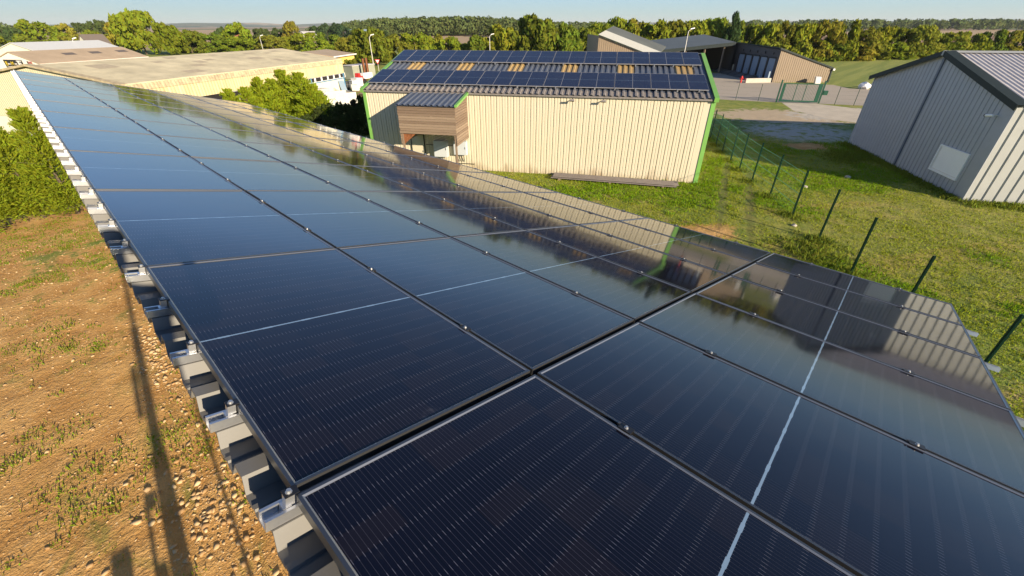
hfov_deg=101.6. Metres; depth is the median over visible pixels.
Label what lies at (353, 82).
white crate
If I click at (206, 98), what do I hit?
solar panel
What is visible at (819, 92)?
sliding gate
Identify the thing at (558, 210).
solar panel
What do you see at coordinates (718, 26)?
tree
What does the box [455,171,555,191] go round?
solar panel
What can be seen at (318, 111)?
shrub
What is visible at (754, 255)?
solar panel
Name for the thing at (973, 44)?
tree
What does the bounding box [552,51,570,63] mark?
roof solar panel
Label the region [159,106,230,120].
solar panel
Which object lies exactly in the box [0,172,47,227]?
bush
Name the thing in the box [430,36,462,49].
tree
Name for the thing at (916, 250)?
short grass
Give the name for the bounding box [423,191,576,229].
solar panel
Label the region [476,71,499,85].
roof solar panel
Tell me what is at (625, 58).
roof solar panel
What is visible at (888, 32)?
tree
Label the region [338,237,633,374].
solar panel
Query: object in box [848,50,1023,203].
grey shed
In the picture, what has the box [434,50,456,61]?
roof solar panel
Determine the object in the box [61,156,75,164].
mounting rail
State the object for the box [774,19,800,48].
tree
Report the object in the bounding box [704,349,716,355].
panel clamp
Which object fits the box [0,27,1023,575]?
ground
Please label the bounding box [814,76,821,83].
bag
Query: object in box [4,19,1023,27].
hills
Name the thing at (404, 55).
roof solar panel
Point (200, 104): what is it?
solar panel
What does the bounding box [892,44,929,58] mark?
tree
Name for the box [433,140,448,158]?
electrical cabinet
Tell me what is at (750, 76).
dock ramp
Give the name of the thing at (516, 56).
roof solar panel
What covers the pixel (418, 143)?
side door
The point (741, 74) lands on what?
dock ramp
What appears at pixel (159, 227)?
solar panel
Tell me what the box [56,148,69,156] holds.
mounting rail
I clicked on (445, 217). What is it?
solar panel
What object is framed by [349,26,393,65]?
tree
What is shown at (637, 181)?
metal sheet stack
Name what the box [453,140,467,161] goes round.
electrical cabinet
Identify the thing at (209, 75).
tan hall
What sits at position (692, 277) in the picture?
solar panel
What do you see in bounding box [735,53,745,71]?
roller door
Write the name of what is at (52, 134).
mounting rail
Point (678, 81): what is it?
roof solar panel
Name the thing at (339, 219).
solar panel
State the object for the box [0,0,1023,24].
sky
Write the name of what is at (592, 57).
roof solar panel
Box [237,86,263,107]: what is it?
conifer
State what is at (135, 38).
tree
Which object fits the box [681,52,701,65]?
roof solar panel
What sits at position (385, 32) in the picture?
tree
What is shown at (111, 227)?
mounting rail
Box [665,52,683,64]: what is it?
roof solar panel
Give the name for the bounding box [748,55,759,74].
roller door
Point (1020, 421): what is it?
rail end
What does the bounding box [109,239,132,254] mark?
mounting rail
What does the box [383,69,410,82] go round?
roof solar panel
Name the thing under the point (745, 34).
tree
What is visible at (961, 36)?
tree
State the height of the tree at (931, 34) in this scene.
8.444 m
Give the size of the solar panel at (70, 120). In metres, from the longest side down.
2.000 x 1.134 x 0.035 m
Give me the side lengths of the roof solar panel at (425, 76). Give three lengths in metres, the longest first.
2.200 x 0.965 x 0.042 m
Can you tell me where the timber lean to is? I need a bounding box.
[395,91,468,163]
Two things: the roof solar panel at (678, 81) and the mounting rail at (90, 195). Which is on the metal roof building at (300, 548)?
the mounting rail at (90, 195)
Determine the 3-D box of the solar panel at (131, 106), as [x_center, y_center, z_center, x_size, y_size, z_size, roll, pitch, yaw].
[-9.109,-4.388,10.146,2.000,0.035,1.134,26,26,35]
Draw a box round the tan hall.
[0,48,345,134]
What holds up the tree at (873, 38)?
on the ground at (100, 385)
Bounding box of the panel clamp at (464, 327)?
[459,324,470,331]
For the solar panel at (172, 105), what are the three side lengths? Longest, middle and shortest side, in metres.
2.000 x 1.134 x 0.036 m
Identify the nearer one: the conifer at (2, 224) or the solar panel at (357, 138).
the solar panel at (357, 138)
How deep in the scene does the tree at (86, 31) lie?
158.80 m
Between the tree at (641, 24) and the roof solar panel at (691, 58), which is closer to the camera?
the roof solar panel at (691, 58)
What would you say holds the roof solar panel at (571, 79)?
on the cream warehouse
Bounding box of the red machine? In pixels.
[355,72,372,82]
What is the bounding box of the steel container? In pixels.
[343,63,375,79]
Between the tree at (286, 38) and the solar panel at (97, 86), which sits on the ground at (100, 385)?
the tree at (286, 38)
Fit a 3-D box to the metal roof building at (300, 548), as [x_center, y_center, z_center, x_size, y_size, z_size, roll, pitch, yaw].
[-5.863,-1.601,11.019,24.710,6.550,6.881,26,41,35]
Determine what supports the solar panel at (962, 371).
on the metal roof building at (300, 548)
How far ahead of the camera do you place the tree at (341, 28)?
244.35 m
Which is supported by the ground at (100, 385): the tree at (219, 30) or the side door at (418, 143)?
the tree at (219, 30)
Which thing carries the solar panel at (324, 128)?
on the metal roof building at (300, 548)
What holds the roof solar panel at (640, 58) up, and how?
on the cream warehouse
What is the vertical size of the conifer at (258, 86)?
4.167 m
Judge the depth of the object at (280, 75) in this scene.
38.53 m
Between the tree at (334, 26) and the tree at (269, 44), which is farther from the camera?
the tree at (334, 26)
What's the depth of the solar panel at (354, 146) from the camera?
10.31 m
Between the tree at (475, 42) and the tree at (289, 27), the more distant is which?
the tree at (289, 27)
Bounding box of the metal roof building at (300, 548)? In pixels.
[14,78,735,575]
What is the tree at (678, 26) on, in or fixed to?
on the ground at (100, 385)
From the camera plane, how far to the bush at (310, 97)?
36.67 m
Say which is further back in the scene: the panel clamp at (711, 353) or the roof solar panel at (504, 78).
the roof solar panel at (504, 78)
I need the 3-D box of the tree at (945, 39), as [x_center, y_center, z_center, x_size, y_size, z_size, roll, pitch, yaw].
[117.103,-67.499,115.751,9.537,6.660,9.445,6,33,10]
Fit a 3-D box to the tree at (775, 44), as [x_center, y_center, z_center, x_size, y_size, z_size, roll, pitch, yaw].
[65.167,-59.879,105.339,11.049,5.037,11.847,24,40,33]
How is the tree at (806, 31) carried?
on the ground at (100, 385)
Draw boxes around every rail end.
[966,329,978,336]
[985,362,1000,372]
[1016,416,1023,426]
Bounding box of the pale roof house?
[0,40,117,54]
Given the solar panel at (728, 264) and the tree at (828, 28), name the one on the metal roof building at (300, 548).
the solar panel at (728, 264)
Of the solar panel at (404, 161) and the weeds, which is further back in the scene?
the weeds
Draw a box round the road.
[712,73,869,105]
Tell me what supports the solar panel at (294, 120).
on the metal roof building at (300, 548)
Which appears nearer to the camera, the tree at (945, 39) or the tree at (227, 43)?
the tree at (945, 39)
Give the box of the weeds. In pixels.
[708,137,1023,279]
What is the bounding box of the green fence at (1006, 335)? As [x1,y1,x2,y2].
[708,110,1023,362]
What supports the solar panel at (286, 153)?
on the metal roof building at (300, 548)
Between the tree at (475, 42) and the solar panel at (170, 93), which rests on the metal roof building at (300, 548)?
the solar panel at (170, 93)
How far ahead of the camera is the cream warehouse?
24.05 m
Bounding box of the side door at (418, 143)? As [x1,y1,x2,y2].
[411,134,425,153]
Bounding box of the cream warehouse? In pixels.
[359,52,719,182]
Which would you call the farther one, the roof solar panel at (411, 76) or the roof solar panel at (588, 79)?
the roof solar panel at (411, 76)
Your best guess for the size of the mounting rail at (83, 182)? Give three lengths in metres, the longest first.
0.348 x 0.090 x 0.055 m
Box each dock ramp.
[721,70,735,73]
[726,72,742,75]
[733,73,749,76]
[740,75,756,78]
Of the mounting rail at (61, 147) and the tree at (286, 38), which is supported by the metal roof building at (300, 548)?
the mounting rail at (61, 147)
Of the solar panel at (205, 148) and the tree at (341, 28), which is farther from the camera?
the tree at (341, 28)
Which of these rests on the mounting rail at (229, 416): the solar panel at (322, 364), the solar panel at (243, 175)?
the solar panel at (322, 364)
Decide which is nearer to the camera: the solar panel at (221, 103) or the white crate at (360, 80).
the solar panel at (221, 103)
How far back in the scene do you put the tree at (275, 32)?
229.15 m
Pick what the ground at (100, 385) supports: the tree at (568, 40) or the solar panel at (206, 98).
the tree at (568, 40)
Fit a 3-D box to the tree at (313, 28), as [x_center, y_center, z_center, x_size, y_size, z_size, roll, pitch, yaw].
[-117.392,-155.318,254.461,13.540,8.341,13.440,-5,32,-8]
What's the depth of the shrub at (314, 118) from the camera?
33.91 m
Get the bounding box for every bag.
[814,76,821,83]
[858,82,870,88]
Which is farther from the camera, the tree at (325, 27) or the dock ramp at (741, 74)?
the tree at (325, 27)
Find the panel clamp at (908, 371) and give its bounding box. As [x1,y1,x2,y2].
[901,368,914,374]
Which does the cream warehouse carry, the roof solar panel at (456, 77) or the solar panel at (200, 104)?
the roof solar panel at (456, 77)
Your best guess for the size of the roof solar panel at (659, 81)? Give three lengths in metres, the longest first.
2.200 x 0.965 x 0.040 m
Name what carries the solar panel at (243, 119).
on the metal roof building at (300, 548)
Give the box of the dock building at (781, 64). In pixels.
[730,42,834,82]
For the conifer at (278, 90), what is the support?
on the ground at (100, 385)
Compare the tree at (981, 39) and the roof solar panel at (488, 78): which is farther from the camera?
the tree at (981, 39)
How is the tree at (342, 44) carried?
on the ground at (100, 385)
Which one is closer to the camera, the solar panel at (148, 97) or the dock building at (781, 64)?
the solar panel at (148, 97)
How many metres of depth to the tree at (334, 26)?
250.73 m
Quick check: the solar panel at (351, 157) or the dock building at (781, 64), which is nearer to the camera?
the solar panel at (351, 157)
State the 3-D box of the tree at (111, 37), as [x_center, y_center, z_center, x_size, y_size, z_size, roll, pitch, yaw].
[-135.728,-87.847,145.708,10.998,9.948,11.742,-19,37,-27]
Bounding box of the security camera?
[983,114,997,116]
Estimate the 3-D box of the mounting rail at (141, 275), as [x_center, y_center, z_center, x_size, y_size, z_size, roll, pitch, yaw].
[-2.073,-0.109,2.490,0.055,0.090,0.348,26,26,36]
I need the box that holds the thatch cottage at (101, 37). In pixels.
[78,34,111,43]
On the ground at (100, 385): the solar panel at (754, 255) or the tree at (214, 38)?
the tree at (214, 38)
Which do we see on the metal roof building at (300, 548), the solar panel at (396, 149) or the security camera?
the solar panel at (396, 149)
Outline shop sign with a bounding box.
[3,60,22,66]
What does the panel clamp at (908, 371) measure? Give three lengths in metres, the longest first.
0.070 x 0.064 x 0.044 m
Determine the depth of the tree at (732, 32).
104.00 m
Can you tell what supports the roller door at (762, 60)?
in the dock building at (781, 64)
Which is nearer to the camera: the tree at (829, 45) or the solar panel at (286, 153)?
the solar panel at (286, 153)
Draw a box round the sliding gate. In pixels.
[775,80,828,103]
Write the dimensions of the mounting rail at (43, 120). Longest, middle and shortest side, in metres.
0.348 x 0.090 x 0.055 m
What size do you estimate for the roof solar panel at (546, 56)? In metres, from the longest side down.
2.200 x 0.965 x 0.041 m
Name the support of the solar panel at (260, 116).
on the metal roof building at (300, 548)
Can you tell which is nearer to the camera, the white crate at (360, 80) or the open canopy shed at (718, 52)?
the white crate at (360, 80)
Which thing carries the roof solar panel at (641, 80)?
on the cream warehouse
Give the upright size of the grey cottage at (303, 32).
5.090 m
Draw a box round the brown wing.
[586,26,665,51]
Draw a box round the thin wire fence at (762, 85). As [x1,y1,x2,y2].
[718,82,860,105]
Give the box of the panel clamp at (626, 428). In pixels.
[617,421,634,433]
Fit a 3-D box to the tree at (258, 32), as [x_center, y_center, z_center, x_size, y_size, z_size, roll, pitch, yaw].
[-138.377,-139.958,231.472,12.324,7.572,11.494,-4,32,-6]
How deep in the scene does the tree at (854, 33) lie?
101.77 m
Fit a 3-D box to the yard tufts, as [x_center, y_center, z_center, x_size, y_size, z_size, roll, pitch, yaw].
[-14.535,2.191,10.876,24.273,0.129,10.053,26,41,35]
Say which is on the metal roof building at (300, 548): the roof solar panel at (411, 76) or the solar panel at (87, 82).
the solar panel at (87, 82)
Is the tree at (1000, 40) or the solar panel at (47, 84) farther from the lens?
the tree at (1000, 40)
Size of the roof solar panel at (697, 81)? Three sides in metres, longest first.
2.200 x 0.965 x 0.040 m
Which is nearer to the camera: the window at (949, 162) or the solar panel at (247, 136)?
the solar panel at (247, 136)
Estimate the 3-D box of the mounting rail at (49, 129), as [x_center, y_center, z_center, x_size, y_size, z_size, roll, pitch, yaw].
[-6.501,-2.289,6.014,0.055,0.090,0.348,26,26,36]
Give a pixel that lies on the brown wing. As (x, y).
(626, 39)
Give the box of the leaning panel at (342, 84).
[338,80,346,89]
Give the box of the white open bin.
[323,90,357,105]
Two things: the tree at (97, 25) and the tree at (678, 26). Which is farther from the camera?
the tree at (97, 25)
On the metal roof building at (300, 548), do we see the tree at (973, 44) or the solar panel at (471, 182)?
the solar panel at (471, 182)
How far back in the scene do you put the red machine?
65.66 m
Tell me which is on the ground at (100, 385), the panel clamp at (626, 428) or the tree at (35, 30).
the tree at (35, 30)
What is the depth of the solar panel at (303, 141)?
9.44 m
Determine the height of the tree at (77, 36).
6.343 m
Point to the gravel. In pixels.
(203, 525)
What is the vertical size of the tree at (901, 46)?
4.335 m
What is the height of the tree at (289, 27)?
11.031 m
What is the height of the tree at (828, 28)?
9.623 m
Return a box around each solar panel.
[14,70,67,80]
[17,74,75,85]
[20,78,83,90]
[24,84,96,98]
[28,91,110,107]
[33,99,128,118]
[41,110,153,134]
[52,126,187,155]
[64,77,113,86]
[67,150,241,190]
[70,81,124,91]
[78,86,140,98]
[88,92,155,105]
[94,190,333,271]
[98,99,173,113]
[110,84,155,92]
[113,108,200,125]
[120,88,168,97]
[130,93,187,104]
[131,119,233,140]
[143,99,206,111]
[145,248,529,491]
[148,89,195,98]
[156,135,280,161]
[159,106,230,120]
[162,94,210,103]
[175,99,228,109]
[179,115,260,131]
[184,94,227,102]
[191,105,249,116]
[191,157,345,190]
[199,99,246,108]
[206,127,298,145]
[210,112,277,125]
[214,104,266,114]
[219,99,260,107]
[232,110,289,121]
[234,121,310,136]
[235,104,277,112]
[237,141,348,164]
[245,190,447,248]
[250,109,299,118]
[257,118,319,130]
[264,132,352,150]
[271,115,323,125]
[281,126,355,141]
[283,161,419,190]
[296,123,355,134]
[296,374,855,575]
[304,147,404,167]
[317,138,395,153]
[324,131,390,144]
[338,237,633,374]
[349,191,523,237]
[353,165,477,191]
[357,151,451,170]
[359,142,432,156]
[368,69,395,82]
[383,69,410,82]
[392,50,416,60]
[398,69,424,83]
[400,154,489,172]
[406,50,429,61]
[409,168,521,191]
[413,70,439,83]
[419,50,443,61]
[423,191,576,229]
[428,70,454,83]
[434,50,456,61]
[444,70,469,84]
[448,50,470,61]
[452,230,690,322]
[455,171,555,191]
[460,70,484,84]
[462,50,484,61]
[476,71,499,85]
[477,50,497,62]
[481,192,616,224]
[491,51,512,62]
[493,71,515,85]
[506,51,526,62]
[509,71,531,85]
[521,51,541,62]
[524,192,647,220]
[526,72,547,86]
[527,225,726,294]
[537,51,555,62]
[537,322,1023,575]
[543,72,564,86]
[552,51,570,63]
[560,72,580,87]
[568,51,585,63]
[578,72,597,87]
[580,221,752,275]
[584,51,601,63]
[596,73,614,87]
[600,51,616,63]
[614,73,632,88]
[616,52,632,64]
[620,218,770,263]
[632,73,650,88]
[633,52,648,64]
[639,293,1023,493]
[649,52,666,64]
[650,74,669,89]
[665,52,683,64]
[668,74,688,89]
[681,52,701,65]
[686,74,708,90]
[696,275,1011,409]
[731,263,980,356]
[755,253,962,324]
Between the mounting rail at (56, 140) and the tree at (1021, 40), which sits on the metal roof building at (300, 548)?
the mounting rail at (56, 140)
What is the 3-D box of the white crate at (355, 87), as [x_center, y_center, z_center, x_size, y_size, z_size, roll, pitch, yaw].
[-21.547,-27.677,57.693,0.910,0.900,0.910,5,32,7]
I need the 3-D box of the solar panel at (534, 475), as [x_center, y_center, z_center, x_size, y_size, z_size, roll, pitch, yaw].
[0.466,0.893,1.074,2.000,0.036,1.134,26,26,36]
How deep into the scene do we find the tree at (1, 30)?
226.24 m
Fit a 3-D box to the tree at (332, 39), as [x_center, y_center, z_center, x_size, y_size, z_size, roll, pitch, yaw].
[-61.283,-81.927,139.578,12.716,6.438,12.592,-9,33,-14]
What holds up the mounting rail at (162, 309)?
on the metal roof building at (300, 548)
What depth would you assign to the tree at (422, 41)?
101.19 m
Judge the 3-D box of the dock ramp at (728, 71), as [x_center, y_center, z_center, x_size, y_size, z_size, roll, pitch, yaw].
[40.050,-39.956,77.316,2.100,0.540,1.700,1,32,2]
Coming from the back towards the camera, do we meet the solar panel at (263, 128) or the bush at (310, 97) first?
the bush at (310, 97)
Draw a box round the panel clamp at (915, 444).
[905,439,924,450]
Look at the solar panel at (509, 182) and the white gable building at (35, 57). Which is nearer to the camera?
the solar panel at (509, 182)
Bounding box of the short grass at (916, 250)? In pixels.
[483,123,1023,417]
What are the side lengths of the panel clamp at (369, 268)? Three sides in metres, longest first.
0.070 x 0.064 x 0.044 m
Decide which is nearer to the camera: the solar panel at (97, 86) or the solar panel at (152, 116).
the solar panel at (152, 116)
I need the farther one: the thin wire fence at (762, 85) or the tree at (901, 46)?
the tree at (901, 46)
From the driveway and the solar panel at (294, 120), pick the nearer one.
the solar panel at (294, 120)
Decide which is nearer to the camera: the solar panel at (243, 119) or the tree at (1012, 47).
the solar panel at (243, 119)
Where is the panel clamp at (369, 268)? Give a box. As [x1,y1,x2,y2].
[366,266,375,271]
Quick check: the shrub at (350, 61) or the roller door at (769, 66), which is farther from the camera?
the shrub at (350, 61)
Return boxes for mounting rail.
[38,116,45,122]
[40,120,48,126]
[43,125,52,131]
[46,130,55,136]
[49,135,59,142]
[52,141,63,149]
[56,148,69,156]
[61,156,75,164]
[66,165,81,174]
[72,175,88,185]
[79,187,96,198]
[87,201,106,213]
[97,218,117,231]
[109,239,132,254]
[125,264,150,282]
[144,297,172,318]
[169,339,202,365]
[205,398,243,432]
[258,457,369,532]
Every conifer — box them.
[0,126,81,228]
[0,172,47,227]
[0,208,12,232]
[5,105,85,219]
[219,88,240,101]
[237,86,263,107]
[248,76,286,113]
[264,77,294,115]
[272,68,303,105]
[283,72,333,116]
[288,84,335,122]
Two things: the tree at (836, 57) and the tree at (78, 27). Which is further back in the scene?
the tree at (78, 27)
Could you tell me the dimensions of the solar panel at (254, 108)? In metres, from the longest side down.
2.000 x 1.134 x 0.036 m
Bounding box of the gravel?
[0,228,287,575]
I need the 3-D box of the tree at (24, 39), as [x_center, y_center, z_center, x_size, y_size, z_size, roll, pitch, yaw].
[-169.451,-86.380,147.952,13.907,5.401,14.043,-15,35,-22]
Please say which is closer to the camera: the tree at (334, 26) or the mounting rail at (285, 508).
the mounting rail at (285, 508)
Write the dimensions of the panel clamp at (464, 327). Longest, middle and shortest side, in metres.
0.070 x 0.064 x 0.044 m
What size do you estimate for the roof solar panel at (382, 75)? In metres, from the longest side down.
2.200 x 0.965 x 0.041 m
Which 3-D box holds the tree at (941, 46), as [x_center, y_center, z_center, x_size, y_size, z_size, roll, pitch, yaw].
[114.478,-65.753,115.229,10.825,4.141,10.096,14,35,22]
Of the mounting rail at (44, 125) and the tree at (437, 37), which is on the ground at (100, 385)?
the tree at (437, 37)
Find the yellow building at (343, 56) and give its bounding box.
[304,49,356,63]
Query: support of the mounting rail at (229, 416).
on the metal roof building at (300, 548)
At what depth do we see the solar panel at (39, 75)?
14.02 m
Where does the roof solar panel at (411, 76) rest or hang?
on the cream warehouse
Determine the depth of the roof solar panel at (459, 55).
27.78 m
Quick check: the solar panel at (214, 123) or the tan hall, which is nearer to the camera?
the solar panel at (214, 123)
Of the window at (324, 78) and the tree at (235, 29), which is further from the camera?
the tree at (235, 29)
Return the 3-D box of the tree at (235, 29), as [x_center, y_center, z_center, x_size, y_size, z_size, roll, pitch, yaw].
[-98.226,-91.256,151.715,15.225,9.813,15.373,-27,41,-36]
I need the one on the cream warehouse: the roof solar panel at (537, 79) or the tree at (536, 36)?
the roof solar panel at (537, 79)
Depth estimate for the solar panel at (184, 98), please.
15.39 m
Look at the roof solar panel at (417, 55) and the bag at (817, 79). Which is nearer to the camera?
the roof solar panel at (417, 55)
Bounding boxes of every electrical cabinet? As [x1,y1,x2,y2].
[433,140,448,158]
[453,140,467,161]
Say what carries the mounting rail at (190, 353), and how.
on the metal roof building at (300, 548)
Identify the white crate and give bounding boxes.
[348,80,358,88]
[351,77,362,86]
[351,84,359,91]
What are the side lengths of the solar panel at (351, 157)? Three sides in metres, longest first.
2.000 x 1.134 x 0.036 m
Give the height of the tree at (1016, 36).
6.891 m
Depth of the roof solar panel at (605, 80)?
23.52 m
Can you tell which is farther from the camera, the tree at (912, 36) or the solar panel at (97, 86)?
the tree at (912, 36)
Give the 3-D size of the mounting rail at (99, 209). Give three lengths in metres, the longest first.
0.348 x 0.090 x 0.055 m
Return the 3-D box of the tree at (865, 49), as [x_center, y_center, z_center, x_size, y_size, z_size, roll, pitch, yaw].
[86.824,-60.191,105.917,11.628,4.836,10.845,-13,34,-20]
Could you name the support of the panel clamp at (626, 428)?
attached to the solar panel at (854, 496)
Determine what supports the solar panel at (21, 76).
attached to the mounting rail
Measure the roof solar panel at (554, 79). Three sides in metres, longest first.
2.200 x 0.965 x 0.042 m
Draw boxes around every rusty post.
[361,59,366,79]
[364,58,369,78]
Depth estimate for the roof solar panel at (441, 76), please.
25.26 m
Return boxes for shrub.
[300,114,321,123]
[310,102,344,128]
[321,115,356,134]
[328,100,364,129]
[343,58,357,64]
[349,94,369,135]
[350,99,367,122]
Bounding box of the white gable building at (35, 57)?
[0,47,147,68]
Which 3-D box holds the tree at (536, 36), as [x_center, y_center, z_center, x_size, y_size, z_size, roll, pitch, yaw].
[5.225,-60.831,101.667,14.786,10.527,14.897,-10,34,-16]
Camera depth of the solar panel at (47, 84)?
11.66 m
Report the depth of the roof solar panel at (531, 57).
26.89 m
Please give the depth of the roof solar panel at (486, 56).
27.38 m
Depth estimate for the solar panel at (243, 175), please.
5.35 m
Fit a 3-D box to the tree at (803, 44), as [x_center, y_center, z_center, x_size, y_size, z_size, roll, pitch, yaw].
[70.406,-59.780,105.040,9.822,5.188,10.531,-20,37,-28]
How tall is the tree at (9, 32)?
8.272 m
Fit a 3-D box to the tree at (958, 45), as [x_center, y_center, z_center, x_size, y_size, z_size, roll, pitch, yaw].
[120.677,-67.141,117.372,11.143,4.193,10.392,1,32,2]
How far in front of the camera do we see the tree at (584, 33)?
104.07 m
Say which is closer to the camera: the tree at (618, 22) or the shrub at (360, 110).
the shrub at (360, 110)
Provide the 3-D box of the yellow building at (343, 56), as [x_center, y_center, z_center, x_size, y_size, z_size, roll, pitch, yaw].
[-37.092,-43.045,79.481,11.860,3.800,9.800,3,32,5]
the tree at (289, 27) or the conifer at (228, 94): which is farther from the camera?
the tree at (289, 27)
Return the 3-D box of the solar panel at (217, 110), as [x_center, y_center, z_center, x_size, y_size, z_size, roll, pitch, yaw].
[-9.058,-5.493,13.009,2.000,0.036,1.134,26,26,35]
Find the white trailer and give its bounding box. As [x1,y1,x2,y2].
[318,88,329,91]
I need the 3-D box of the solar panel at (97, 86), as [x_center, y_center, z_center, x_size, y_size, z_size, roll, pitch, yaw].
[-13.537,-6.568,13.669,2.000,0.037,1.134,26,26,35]
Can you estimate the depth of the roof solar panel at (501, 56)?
27.20 m
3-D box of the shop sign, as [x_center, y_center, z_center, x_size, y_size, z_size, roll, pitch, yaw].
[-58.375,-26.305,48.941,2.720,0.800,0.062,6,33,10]
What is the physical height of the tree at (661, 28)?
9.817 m
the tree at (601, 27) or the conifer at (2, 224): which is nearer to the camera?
the conifer at (2, 224)
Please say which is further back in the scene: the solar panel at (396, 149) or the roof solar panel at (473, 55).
the roof solar panel at (473, 55)
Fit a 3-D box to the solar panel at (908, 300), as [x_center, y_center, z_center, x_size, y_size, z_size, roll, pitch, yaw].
[4.285,-0.058,5.293,2.000,0.035,1.134,26,26,35]
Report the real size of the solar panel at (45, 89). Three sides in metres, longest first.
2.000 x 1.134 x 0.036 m
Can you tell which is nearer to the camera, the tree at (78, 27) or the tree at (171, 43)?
the tree at (171, 43)
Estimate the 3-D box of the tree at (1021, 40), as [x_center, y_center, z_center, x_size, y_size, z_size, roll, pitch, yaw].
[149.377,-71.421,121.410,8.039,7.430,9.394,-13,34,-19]
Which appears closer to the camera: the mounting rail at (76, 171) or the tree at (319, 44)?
the mounting rail at (76, 171)
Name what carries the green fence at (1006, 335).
on the ground at (100, 385)
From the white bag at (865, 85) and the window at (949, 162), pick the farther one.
the white bag at (865, 85)
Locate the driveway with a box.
[783,103,861,122]
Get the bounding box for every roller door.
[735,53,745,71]
[741,54,752,72]
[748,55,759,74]
[755,55,767,77]
[762,57,776,77]
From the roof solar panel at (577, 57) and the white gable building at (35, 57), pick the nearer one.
the roof solar panel at (577, 57)
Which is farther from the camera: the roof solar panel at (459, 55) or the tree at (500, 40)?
the tree at (500, 40)
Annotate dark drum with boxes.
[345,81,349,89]
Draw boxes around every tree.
[0,26,7,42]
[0,35,10,46]
[3,28,23,41]
[11,19,68,41]
[13,36,48,41]
[47,23,77,35]
[57,35,77,40]
[70,22,88,33]
[74,32,118,46]
[81,29,108,34]
[84,19,107,33]
[103,21,143,48]
[107,7,161,54]
[147,22,186,54]
[175,29,208,52]
[198,32,230,52]
[213,26,224,34]
[217,37,257,51]
[218,22,259,49]
[252,28,269,38]
[253,36,291,49]
[270,27,286,36]
[273,36,301,49]
[281,21,298,36]
[284,32,316,50]
[300,37,333,51]
[308,25,328,38]
[315,32,339,49]
[318,23,332,39]
[328,22,345,36]
[334,24,349,37]
[334,34,358,51]
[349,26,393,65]
[377,28,388,37]
[388,33,419,58]
[400,32,436,49]
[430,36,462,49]
[434,34,452,49]
[461,34,489,49]
[482,23,518,50]
[507,13,559,50]
[544,21,582,50]
[577,26,598,50]
[584,21,618,50]
[600,16,641,36]
[623,18,659,45]
[640,18,672,39]
[657,18,692,38]
[676,19,713,36]
[705,17,730,38]
[722,10,741,42]
[739,20,762,43]
[749,21,782,45]
[757,40,789,49]
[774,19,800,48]
[787,21,817,58]
[788,40,811,52]
[808,19,846,61]
[809,40,838,61]
[816,41,857,61]
[824,18,861,60]
[842,40,879,60]
[847,26,884,60]
[875,25,898,59]
[876,42,892,59]
[882,27,926,59]
[891,41,915,59]
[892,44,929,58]
[902,24,942,58]
[920,42,946,52]
[924,33,955,49]
[938,41,966,50]
[945,31,969,50]
[963,42,978,50]
[965,31,992,50]
[983,28,1009,50]
[993,30,1023,50]
[1005,43,1020,50]
[1013,30,1023,50]
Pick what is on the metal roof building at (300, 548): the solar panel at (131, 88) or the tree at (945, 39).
the solar panel at (131, 88)
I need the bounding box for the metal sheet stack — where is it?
[551,172,678,187]
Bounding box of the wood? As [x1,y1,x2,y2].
[0,15,1023,36]
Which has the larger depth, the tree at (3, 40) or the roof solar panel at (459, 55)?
the tree at (3, 40)
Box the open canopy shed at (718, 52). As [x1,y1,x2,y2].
[628,34,735,71]
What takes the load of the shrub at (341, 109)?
on the ground at (100, 385)
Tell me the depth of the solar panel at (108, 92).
12.49 m
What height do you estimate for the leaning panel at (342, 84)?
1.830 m
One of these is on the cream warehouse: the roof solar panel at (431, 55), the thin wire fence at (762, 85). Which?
the roof solar panel at (431, 55)
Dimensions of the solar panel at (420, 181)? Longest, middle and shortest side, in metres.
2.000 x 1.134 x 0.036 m
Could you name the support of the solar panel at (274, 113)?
on the metal roof building at (300, 548)
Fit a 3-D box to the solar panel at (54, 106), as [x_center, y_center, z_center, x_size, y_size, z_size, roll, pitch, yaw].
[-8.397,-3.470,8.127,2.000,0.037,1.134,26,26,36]
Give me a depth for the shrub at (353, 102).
36.42 m
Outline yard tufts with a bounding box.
[0,214,271,575]
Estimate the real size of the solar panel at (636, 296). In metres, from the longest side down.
2.000 x 1.134 x 0.036 m
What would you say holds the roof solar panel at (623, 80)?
on the cream warehouse
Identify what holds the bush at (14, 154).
on the ground at (100, 385)
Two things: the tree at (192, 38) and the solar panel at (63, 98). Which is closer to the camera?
the solar panel at (63, 98)
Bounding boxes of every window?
[315,77,321,81]
[321,76,327,80]
[928,144,970,180]
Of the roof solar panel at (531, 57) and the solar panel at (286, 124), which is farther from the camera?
the roof solar panel at (531, 57)
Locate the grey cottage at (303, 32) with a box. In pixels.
[300,31,316,39]
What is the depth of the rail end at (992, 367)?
3.42 m
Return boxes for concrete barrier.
[744,78,770,82]
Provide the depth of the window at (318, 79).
49.08 m
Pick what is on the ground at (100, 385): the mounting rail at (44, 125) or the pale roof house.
the pale roof house
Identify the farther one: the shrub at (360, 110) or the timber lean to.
the shrub at (360, 110)
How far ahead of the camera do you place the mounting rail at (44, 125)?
6.21 m
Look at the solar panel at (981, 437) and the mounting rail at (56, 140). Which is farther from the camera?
the mounting rail at (56, 140)

